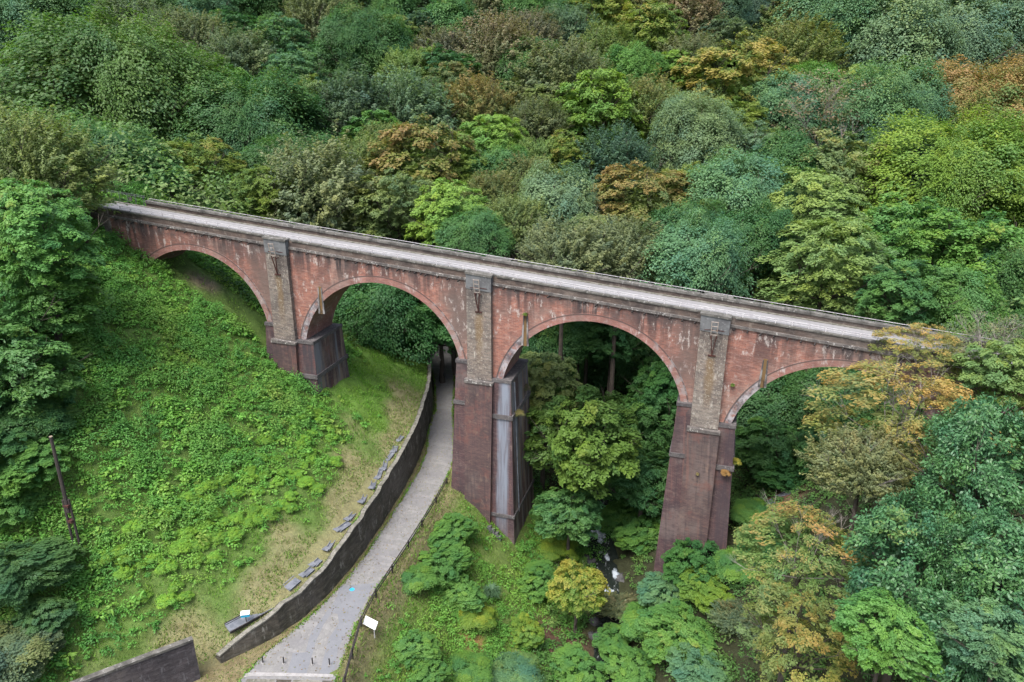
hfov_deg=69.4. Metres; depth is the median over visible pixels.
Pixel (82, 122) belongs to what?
tree
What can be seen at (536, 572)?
bush
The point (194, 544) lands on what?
leafy bush
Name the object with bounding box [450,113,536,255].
tree
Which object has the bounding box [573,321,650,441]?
tree
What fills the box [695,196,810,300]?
tree
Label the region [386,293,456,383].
tree
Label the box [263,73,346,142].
tree
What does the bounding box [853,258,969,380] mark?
tree
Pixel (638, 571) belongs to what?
stream undergrowth
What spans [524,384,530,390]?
wall plant
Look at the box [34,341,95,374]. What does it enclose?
bush
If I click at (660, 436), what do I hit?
tree
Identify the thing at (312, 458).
leafy bush
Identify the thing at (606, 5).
tree
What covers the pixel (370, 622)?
information board
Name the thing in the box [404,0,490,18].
tree
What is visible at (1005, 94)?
tree
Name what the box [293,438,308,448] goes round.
leafy bush
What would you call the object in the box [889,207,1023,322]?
tree
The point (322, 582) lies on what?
retaining wall
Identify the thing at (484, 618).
bush
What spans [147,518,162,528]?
leafy bush
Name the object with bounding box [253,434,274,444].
leafy bush
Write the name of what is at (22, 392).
tree
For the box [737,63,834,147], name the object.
tree
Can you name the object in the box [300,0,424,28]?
tree
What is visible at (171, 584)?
leafy bush
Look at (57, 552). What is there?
bush
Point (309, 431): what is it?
leafy bush
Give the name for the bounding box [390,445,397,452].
gutter slab
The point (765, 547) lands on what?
bush
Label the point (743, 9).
tree
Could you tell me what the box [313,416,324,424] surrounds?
leafy bush
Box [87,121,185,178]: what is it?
tree
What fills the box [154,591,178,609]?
leafy bush
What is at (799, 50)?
tree
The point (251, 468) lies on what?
leafy bush
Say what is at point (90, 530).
weeds
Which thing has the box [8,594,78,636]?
bush
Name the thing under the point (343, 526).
gutter slab
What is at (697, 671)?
bush
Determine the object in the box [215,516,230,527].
leafy bush
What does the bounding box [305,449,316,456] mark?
leafy bush
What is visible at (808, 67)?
tree
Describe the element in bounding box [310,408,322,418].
leafy bush
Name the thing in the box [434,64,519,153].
tree
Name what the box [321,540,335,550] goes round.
gutter slab
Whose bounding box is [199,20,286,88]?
tree
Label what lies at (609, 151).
tree
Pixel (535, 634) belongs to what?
bush
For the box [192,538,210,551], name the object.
leafy bush
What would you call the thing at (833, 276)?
tree
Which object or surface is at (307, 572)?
gutter slab
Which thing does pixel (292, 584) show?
gutter slab
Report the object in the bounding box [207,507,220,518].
leafy bush
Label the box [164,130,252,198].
tree
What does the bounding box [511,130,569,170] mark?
tree
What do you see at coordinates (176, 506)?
leafy bush
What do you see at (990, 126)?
tree
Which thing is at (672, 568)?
bush
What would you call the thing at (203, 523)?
leafy bush
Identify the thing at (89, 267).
bush
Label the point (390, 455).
gutter slab
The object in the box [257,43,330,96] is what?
tree
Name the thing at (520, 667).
bush
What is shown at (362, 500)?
gutter slab
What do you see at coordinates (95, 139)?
tree
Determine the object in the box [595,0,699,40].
tree
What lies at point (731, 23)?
tree
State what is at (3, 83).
tree
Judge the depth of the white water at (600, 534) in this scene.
85.97 m
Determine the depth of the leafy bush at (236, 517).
62.61 m
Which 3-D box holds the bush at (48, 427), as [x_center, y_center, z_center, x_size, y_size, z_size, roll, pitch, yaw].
[-37.679,6.638,59.919,5.492,2.224,5.398,-17,27,-39]
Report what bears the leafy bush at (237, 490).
on the ground at (326, 532)
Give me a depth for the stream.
81.76 m
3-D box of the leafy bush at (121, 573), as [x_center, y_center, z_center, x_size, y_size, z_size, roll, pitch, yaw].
[-29.914,17.747,57.010,1.860,0.953,2.208,-18,27,-40]
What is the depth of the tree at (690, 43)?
163.80 m
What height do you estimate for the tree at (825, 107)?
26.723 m
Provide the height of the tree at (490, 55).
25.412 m
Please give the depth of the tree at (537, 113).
135.97 m
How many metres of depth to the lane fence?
63.59 m
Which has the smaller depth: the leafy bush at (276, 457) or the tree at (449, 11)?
the leafy bush at (276, 457)
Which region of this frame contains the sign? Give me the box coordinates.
[240,610,249,625]
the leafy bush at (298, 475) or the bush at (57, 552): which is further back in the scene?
the leafy bush at (298, 475)
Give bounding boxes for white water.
[590,530,605,538]
[612,568,618,578]
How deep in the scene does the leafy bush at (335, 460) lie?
72.03 m
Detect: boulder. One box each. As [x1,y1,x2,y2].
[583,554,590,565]
[588,617,600,626]
[614,572,622,581]
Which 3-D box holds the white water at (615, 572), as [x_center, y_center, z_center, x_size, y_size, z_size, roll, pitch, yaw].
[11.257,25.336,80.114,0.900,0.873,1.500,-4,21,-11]
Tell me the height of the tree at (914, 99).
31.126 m
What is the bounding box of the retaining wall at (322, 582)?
[214,341,432,663]
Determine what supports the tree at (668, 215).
on the ground at (326, 532)
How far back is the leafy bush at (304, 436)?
73.16 m
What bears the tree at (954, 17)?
on the ground at (326, 532)
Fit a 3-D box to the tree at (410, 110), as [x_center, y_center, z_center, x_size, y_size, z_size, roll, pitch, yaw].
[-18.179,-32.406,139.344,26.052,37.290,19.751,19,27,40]
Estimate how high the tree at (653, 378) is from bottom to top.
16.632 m
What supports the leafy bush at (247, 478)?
on the ground at (326, 532)
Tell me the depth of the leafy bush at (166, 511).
59.91 m
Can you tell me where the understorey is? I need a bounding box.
[0,0,1023,394]
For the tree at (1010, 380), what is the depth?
55.87 m
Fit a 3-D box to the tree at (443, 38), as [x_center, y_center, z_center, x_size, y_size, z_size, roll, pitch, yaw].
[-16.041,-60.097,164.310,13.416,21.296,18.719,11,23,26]
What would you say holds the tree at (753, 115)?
on the ground at (326, 532)
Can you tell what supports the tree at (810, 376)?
on the ground at (326, 532)
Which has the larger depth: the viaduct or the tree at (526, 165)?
the tree at (526, 165)
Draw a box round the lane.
[241,336,453,681]
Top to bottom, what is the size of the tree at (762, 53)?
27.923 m
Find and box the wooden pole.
[49,436,81,553]
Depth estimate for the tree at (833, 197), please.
105.37 m
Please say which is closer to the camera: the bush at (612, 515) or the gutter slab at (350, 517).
the gutter slab at (350, 517)
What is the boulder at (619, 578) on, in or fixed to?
on the ground at (326, 532)
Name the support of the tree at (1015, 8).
on the ground at (326, 532)
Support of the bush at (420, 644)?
on the ground at (326, 532)
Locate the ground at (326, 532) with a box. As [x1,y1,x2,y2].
[0,0,1023,681]
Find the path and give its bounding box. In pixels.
[753,489,797,509]
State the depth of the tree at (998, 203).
128.52 m
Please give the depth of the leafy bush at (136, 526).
58.28 m
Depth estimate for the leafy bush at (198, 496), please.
62.27 m
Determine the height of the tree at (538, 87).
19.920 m
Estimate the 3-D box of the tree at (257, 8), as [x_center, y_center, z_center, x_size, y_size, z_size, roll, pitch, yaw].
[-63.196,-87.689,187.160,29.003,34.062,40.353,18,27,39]
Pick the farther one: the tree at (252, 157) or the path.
the tree at (252, 157)
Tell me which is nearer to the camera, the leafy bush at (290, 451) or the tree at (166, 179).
the leafy bush at (290, 451)
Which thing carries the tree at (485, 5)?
on the ground at (326, 532)
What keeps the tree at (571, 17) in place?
on the ground at (326, 532)
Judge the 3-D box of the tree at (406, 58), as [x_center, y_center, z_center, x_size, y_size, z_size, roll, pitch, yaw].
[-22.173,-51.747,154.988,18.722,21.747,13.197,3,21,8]
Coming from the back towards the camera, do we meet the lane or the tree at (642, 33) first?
the tree at (642, 33)
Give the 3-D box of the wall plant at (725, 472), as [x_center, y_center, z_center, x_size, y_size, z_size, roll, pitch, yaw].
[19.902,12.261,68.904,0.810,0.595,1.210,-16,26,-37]
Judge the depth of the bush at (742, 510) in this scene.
74.80 m
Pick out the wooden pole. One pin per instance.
(66, 504)
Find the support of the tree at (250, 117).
on the ground at (326, 532)
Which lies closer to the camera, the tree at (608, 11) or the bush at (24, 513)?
the bush at (24, 513)
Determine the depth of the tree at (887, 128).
127.88 m
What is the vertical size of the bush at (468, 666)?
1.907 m
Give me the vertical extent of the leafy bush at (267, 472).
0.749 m
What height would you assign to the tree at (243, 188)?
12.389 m
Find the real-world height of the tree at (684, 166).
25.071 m
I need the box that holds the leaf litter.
[255,371,453,679]
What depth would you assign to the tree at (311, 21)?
175.16 m
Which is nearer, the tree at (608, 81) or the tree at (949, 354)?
the tree at (949, 354)
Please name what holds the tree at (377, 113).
on the ground at (326, 532)
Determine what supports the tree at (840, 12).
on the ground at (326, 532)
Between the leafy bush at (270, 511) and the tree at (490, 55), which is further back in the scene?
the tree at (490, 55)
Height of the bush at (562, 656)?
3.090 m
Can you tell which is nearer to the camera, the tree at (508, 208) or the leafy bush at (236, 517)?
the leafy bush at (236, 517)
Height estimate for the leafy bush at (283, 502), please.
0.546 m
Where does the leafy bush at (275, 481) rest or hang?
on the ground at (326, 532)
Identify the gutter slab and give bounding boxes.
[224,608,272,633]
[283,576,300,590]
[298,566,314,577]
[308,558,321,566]
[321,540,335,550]
[333,521,351,532]
[343,512,355,520]
[357,494,366,503]
[368,480,376,488]
[373,468,382,479]
[380,460,387,470]
[385,452,394,460]
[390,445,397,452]
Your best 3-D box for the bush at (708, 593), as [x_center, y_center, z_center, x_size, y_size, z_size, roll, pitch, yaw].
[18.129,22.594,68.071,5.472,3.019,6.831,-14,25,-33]
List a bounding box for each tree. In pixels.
[0,0,102,77]
[0,0,258,193]
[0,32,105,117]
[0,100,128,220]
[0,177,112,342]
[0,255,115,343]
[0,319,89,434]
[1,0,131,47]
[50,118,171,183]
[54,110,112,137]
[82,0,179,48]
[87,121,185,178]
[117,156,195,201]
[125,2,203,88]
[146,0,251,35]
[147,140,210,182]
[149,3,238,76]
[158,62,346,192]
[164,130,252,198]
[187,62,258,100]
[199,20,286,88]
[203,5,271,63]
[205,0,320,39]
[228,164,299,218]
[235,133,318,199]
[239,11,315,75]
[244,118,386,236]
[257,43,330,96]
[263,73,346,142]
[278,0,370,74]
[298,0,416,83]
[299,56,402,149]
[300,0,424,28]
[320,131,400,227]
[333,283,442,365]
[334,283,373,326]
[340,109,412,222]
[340,165,442,243]
[351,63,460,244]
[354,118,420,232]
[359,0,423,40]
[359,112,482,310]
[363,14,421,62]
[369,38,442,121]
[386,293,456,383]
[397,177,492,375]
[401,7,442,36]
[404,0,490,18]
[404,17,475,65]
[412,41,484,88]
[416,0,484,48]
[421,60,476,150]
[430,202,517,257]
[433,147,498,188]
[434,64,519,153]
[445,0,519,56]
[448,7,546,96]
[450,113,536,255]
[454,167,521,252]
[464,143,528,258]
[480,190,562,260]
[488,5,566,47]
[491,150,566,255]
[492,0,571,28]
[492,34,574,100]
[497,31,627,137]
[505,87,575,142]
[509,209,619,432]
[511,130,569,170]
[515,156,603,254]
[519,350,582,491]
[520,326,574,407]
[521,76,587,121]
[523,383,642,534]
[529,486,604,565]
[536,129,606,190]
[537,1,599,62]
[542,321,624,385]
[544,324,600,382]
[545,556,610,634]
[549,66,660,192]
[558,213,623,405]
[561,0,643,44]
[561,118,666,207]
[566,211,665,446]
[569,340,647,395]
[572,0,642,30]
[573,13,648,101]
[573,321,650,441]
[582,157,706,281]
[591,63,690,193]
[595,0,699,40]
[596,39,679,107]
[596,446,668,526]
[599,0,697,54]
[602,391,676,467]
[620,354,678,449]
[624,331,670,387]
[635,204,760,299]
[640,194,728,289]
[644,161,718,287]
[645,79,756,181]
[652,28,728,90]
[654,48,700,94]
[658,0,727,45]
[664,27,802,126]
[674,144,804,294]
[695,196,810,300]
[696,10,757,83]
[704,0,788,70]
[705,95,773,188]
[714,120,815,175]
[729,0,933,77]
[729,492,884,681]
[733,165,881,305]
[734,416,817,477]
[734,577,884,681]
[735,11,851,82]
[735,370,818,467]
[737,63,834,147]
[743,123,834,209]
[745,65,902,155]
[745,216,899,371]
[750,0,822,43]
[775,367,884,432]
[777,57,849,124]
[787,128,910,219]
[790,416,846,474]
[793,415,923,621]
[797,355,1019,555]
[817,53,959,156]
[828,63,896,163]
[829,586,946,681]
[830,0,1019,122]
[836,191,999,321]
[841,104,1023,249]
[841,480,1005,681]
[843,118,948,246]
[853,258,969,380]
[867,321,967,473]
[871,584,1023,681]
[881,53,1023,149]
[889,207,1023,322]
[890,391,1023,611]
[897,258,1011,337]
[909,0,1023,69]
[924,505,1023,674]
[928,307,1023,393]
[938,596,1023,681]
[943,338,1023,417]
[945,118,1023,249]
[954,110,1021,196]
[970,36,1023,100]
[970,240,1023,317]
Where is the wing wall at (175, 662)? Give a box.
[70,636,200,681]
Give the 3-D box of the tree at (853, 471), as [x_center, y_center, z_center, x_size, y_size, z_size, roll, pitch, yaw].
[24.585,14.466,54.805,7.461,19.837,8.147,-17,26,-38]
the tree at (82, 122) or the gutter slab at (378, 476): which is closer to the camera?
the gutter slab at (378, 476)
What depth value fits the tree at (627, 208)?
108.83 m
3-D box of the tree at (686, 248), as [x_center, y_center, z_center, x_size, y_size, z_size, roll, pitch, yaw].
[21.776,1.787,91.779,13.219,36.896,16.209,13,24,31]
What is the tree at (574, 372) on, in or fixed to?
on the ground at (326, 532)
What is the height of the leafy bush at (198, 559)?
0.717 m
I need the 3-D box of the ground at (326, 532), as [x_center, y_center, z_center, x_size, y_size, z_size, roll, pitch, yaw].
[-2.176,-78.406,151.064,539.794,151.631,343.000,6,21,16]
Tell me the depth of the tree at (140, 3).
163.24 m
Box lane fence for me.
[342,477,447,681]
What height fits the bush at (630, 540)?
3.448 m
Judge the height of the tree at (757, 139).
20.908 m
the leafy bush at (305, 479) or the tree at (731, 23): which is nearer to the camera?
the leafy bush at (305, 479)
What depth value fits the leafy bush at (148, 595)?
56.09 m
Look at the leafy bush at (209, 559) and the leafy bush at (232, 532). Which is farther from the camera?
the leafy bush at (232, 532)
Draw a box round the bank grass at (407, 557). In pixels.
[336,469,588,681]
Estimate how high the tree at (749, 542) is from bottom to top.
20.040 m
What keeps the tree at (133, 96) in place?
on the ground at (326, 532)
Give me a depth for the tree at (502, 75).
155.47 m
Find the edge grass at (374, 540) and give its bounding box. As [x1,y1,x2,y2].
[199,359,454,681]
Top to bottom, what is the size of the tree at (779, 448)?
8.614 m
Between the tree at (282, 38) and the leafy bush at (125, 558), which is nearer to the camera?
the leafy bush at (125, 558)
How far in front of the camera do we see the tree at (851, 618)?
39.00 m
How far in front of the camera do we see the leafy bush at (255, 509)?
63.86 m
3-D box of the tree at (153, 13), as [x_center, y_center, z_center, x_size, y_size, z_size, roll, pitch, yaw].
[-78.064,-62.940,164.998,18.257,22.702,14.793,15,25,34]
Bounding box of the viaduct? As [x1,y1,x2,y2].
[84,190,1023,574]
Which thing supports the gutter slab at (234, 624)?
on the ground at (326, 532)
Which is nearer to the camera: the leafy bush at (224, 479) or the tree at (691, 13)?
the leafy bush at (224, 479)
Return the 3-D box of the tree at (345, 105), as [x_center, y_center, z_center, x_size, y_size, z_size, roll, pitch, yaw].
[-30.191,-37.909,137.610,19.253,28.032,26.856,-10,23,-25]
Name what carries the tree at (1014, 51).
on the ground at (326, 532)
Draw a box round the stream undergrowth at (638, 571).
[526,367,1023,681]
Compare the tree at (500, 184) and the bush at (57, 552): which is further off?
the tree at (500, 184)
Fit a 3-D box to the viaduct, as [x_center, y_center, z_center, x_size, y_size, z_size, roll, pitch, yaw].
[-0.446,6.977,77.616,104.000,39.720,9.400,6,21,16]
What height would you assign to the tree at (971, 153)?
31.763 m
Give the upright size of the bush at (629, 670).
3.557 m
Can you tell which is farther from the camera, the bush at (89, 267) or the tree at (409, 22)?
the tree at (409, 22)
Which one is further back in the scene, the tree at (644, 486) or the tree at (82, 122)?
the tree at (82, 122)
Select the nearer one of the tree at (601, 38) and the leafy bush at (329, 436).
the leafy bush at (329, 436)
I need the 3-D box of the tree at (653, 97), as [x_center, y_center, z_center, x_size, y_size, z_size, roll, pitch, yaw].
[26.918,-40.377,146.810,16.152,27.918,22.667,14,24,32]
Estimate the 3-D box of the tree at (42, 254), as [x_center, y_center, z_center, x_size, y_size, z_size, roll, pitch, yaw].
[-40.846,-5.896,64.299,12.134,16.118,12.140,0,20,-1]
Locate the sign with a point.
(245, 613)
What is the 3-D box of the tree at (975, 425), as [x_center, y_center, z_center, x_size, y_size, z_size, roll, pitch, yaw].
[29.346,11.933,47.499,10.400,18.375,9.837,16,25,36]
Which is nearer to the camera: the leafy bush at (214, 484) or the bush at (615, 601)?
the leafy bush at (214, 484)
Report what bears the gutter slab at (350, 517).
on the ground at (326, 532)
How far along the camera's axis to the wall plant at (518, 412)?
74.91 m
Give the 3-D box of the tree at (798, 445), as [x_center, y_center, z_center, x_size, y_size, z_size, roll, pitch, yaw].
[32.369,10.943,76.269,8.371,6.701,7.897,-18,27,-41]
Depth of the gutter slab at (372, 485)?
71.97 m
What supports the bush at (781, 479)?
on the ground at (326, 532)
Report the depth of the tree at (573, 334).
93.88 m
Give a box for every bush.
[0,394,71,433]
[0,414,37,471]
[0,432,73,485]
[0,449,52,498]
[0,486,53,528]
[0,535,85,610]
[0,619,58,681]
[0,626,66,680]
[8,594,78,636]
[14,406,82,444]
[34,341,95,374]
[55,259,101,280]
[92,576,107,586]
[96,547,120,565]
[110,542,128,556]
[111,563,135,581]
[115,549,141,564]
[121,519,147,532]
[132,558,149,568]
[136,590,153,603]
[145,552,163,563]
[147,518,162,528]
[153,505,172,519]
[153,558,178,574]
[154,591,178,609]
[164,504,182,515]
[167,580,183,592]
[169,539,191,556]
[174,525,197,539]
[176,491,196,503]
[176,590,194,601]
[186,493,202,504]
[189,538,203,551]
[190,552,206,566]
[192,481,213,493]
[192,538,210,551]
[196,519,214,529]
[200,479,219,491]
[201,494,215,504]
[203,529,222,545]
[205,552,223,564]
[206,550,222,560]
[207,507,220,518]
[207,530,226,544]
[208,510,223,520]
[214,471,234,485]
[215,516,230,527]
[223,526,244,543]
[226,484,245,497]
[228,511,246,523]
[237,471,258,482]
[240,464,255,472]
[242,513,263,527]
[244,503,261,515]
[251,486,265,495]
[252,454,267,463]
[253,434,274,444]
[254,473,264,481]
[258,506,280,520]
[260,468,272,476]
[270,454,283,461]
[270,476,286,485]
[274,499,287,507]
[276,467,292,477]
[282,503,297,512]
[284,491,298,501]
[285,448,296,456]
[289,425,297,430]
[291,469,304,478]
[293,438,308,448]
[296,476,313,487]
[297,461,308,467]
[300,433,311,440]
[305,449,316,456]
[305,455,316,463]
[306,429,318,436]
[309,482,326,493]
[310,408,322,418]
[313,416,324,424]
[324,433,338,441]
[326,456,342,466]
[392,628,441,667]
[401,563,440,597]
[407,657,451,681]
[418,544,474,585]
[427,512,478,552]
[436,572,486,612]
[447,649,495,681]
[456,601,498,632]
[489,651,546,681]
[509,611,544,649]
[515,559,559,603]
[529,501,555,532]
[535,531,581,564]
[549,641,608,681]
[592,591,638,623]
[592,622,631,660]
[597,498,646,535]
[602,642,656,681]
[610,515,659,555]
[618,601,668,655]
[632,598,717,667]
[636,571,693,610]
[660,537,718,592]
[664,640,731,681]
[675,564,735,613]
[705,597,760,640]
[711,547,758,588]
[729,498,769,524]
[737,525,781,565]
[753,459,815,491]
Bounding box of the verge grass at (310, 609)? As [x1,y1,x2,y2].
[200,396,436,681]
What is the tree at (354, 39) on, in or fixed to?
on the ground at (326, 532)
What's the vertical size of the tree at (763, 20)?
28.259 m
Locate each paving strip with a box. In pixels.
[246,679,274,681]
[276,679,290,681]
[293,680,320,681]
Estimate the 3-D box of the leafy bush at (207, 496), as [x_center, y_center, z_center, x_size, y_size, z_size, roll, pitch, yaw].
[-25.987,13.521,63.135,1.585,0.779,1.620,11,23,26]
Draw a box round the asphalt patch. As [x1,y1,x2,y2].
[287,583,374,673]
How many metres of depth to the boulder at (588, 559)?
82.08 m
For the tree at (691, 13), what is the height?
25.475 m
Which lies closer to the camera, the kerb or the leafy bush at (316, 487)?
the kerb
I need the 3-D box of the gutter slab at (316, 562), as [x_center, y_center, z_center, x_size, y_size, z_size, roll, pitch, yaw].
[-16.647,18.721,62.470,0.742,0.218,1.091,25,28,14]
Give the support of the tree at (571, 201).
on the ground at (326, 532)
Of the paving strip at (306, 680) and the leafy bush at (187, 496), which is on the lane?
the paving strip at (306, 680)
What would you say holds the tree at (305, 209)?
on the ground at (326, 532)
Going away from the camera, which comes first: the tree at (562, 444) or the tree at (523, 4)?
the tree at (562, 444)
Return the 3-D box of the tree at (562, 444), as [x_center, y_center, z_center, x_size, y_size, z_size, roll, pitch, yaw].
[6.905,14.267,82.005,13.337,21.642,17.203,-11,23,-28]
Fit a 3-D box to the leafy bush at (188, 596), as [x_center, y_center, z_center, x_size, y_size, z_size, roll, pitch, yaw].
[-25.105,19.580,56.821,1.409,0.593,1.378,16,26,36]
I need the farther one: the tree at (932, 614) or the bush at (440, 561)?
the bush at (440, 561)
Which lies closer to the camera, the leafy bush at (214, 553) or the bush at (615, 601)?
the leafy bush at (214, 553)
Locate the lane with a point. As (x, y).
(298, 641)
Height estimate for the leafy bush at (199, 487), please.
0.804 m
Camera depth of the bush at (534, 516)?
83.02 m
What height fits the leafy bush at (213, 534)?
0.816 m
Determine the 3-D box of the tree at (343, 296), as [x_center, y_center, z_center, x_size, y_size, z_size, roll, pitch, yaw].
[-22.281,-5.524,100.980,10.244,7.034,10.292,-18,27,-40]
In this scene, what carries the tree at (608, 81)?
on the ground at (326, 532)
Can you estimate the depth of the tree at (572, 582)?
69.48 m
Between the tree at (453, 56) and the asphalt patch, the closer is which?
the asphalt patch
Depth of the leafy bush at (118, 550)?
57.20 m
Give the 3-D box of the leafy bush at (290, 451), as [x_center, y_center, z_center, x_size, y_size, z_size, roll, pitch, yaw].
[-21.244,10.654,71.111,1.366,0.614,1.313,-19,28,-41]
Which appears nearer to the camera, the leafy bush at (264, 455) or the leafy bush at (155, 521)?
the leafy bush at (155, 521)
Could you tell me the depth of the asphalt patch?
58.89 m
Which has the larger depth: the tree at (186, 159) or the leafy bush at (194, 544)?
the tree at (186, 159)
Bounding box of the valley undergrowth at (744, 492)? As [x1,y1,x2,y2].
[40,160,1023,545]
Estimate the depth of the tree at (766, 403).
84.45 m
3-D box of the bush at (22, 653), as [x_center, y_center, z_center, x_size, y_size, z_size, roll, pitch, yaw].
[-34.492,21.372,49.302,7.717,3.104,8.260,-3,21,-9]
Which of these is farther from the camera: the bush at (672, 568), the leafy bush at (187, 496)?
the bush at (672, 568)
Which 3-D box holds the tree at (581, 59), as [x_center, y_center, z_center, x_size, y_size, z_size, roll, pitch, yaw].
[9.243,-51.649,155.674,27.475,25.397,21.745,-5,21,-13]
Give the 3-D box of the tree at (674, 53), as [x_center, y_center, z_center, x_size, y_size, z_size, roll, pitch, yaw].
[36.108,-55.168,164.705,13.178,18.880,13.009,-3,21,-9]
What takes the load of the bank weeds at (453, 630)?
on the ground at (326, 532)
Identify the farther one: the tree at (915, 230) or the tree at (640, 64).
the tree at (640, 64)
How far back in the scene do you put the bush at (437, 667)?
58.93 m
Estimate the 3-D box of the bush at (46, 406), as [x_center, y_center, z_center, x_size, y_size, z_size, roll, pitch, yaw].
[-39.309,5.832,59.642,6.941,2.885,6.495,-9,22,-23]
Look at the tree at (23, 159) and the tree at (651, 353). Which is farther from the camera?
the tree at (651, 353)
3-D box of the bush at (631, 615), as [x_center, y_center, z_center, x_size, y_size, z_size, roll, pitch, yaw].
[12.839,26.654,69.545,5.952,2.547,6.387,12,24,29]
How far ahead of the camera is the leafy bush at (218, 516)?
62.21 m
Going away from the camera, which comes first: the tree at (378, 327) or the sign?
the sign
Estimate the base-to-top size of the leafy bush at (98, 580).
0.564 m
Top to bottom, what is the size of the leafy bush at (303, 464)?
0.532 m
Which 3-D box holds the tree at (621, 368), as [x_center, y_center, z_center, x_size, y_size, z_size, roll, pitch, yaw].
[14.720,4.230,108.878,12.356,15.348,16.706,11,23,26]
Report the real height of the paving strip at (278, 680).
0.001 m
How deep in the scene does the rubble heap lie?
77.27 m
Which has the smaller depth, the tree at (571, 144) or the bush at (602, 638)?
the bush at (602, 638)
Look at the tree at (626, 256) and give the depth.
86.62 m
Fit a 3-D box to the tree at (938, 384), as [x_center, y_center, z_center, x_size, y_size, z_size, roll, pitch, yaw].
[28.523,10.170,55.548,14.173,19.820,11.128,-4,21,-13]
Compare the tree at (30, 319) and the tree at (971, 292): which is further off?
the tree at (971, 292)
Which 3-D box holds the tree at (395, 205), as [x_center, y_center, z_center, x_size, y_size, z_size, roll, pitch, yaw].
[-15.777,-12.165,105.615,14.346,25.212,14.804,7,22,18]
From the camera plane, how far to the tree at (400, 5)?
179.22 m
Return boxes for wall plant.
[515,409,525,416]
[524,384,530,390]
[720,469,730,476]
[733,457,741,465]
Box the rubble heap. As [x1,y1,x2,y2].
[486,525,501,540]
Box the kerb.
[244,672,333,676]
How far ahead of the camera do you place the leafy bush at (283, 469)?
68.08 m
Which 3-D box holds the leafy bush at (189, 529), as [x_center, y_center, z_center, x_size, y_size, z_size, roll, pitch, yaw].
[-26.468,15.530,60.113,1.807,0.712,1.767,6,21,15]
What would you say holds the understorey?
on the ground at (326, 532)
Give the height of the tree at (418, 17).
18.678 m
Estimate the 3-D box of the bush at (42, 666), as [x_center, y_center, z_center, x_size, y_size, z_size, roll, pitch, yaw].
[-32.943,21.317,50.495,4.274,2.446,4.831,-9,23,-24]
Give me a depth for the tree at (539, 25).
167.87 m
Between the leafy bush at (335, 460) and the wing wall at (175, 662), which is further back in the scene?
the leafy bush at (335, 460)
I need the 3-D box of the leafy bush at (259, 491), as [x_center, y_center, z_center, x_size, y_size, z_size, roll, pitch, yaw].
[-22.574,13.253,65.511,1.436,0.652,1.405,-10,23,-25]
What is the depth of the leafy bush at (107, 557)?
56.71 m
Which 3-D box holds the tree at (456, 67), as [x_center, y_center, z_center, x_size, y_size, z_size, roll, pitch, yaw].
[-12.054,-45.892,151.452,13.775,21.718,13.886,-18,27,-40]
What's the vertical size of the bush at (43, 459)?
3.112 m
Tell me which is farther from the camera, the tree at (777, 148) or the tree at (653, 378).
the tree at (777, 148)
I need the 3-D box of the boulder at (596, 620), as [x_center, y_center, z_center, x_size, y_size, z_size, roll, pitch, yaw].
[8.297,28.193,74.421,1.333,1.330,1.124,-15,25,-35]
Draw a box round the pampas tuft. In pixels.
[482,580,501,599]
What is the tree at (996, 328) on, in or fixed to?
on the ground at (326, 532)
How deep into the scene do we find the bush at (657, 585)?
69.55 m
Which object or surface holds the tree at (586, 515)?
on the ground at (326, 532)
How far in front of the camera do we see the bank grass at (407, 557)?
67.40 m
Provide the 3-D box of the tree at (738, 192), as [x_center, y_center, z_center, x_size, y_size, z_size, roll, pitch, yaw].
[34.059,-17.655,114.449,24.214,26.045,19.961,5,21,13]
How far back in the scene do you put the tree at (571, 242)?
84.31 m
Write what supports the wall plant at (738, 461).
attached to the viaduct
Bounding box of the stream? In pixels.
[586,424,623,681]
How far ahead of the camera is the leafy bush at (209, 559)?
58.87 m
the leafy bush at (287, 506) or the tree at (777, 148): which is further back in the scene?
the tree at (777, 148)
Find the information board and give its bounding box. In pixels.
[363,616,377,637]
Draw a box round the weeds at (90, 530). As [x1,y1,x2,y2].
[0,184,383,681]
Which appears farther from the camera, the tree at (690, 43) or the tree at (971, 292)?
the tree at (690, 43)
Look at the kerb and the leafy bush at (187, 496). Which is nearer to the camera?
the kerb
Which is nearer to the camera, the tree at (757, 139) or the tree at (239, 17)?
the tree at (757, 139)
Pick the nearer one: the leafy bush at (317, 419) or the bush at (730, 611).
the bush at (730, 611)
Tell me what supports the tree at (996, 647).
on the ground at (326, 532)
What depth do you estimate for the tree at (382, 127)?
123.08 m
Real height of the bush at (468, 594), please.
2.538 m
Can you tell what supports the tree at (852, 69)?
on the ground at (326, 532)
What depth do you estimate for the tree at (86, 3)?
163.02 m
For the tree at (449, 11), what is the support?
on the ground at (326, 532)
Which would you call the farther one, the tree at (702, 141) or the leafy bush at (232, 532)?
the tree at (702, 141)
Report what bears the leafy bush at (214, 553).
on the ground at (326, 532)
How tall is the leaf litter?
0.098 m
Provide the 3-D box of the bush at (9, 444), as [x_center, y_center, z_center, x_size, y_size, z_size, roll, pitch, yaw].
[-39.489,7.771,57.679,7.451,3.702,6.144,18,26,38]
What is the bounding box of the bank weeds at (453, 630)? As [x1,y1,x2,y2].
[364,477,614,681]
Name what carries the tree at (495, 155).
on the ground at (326, 532)
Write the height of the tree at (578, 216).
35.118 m

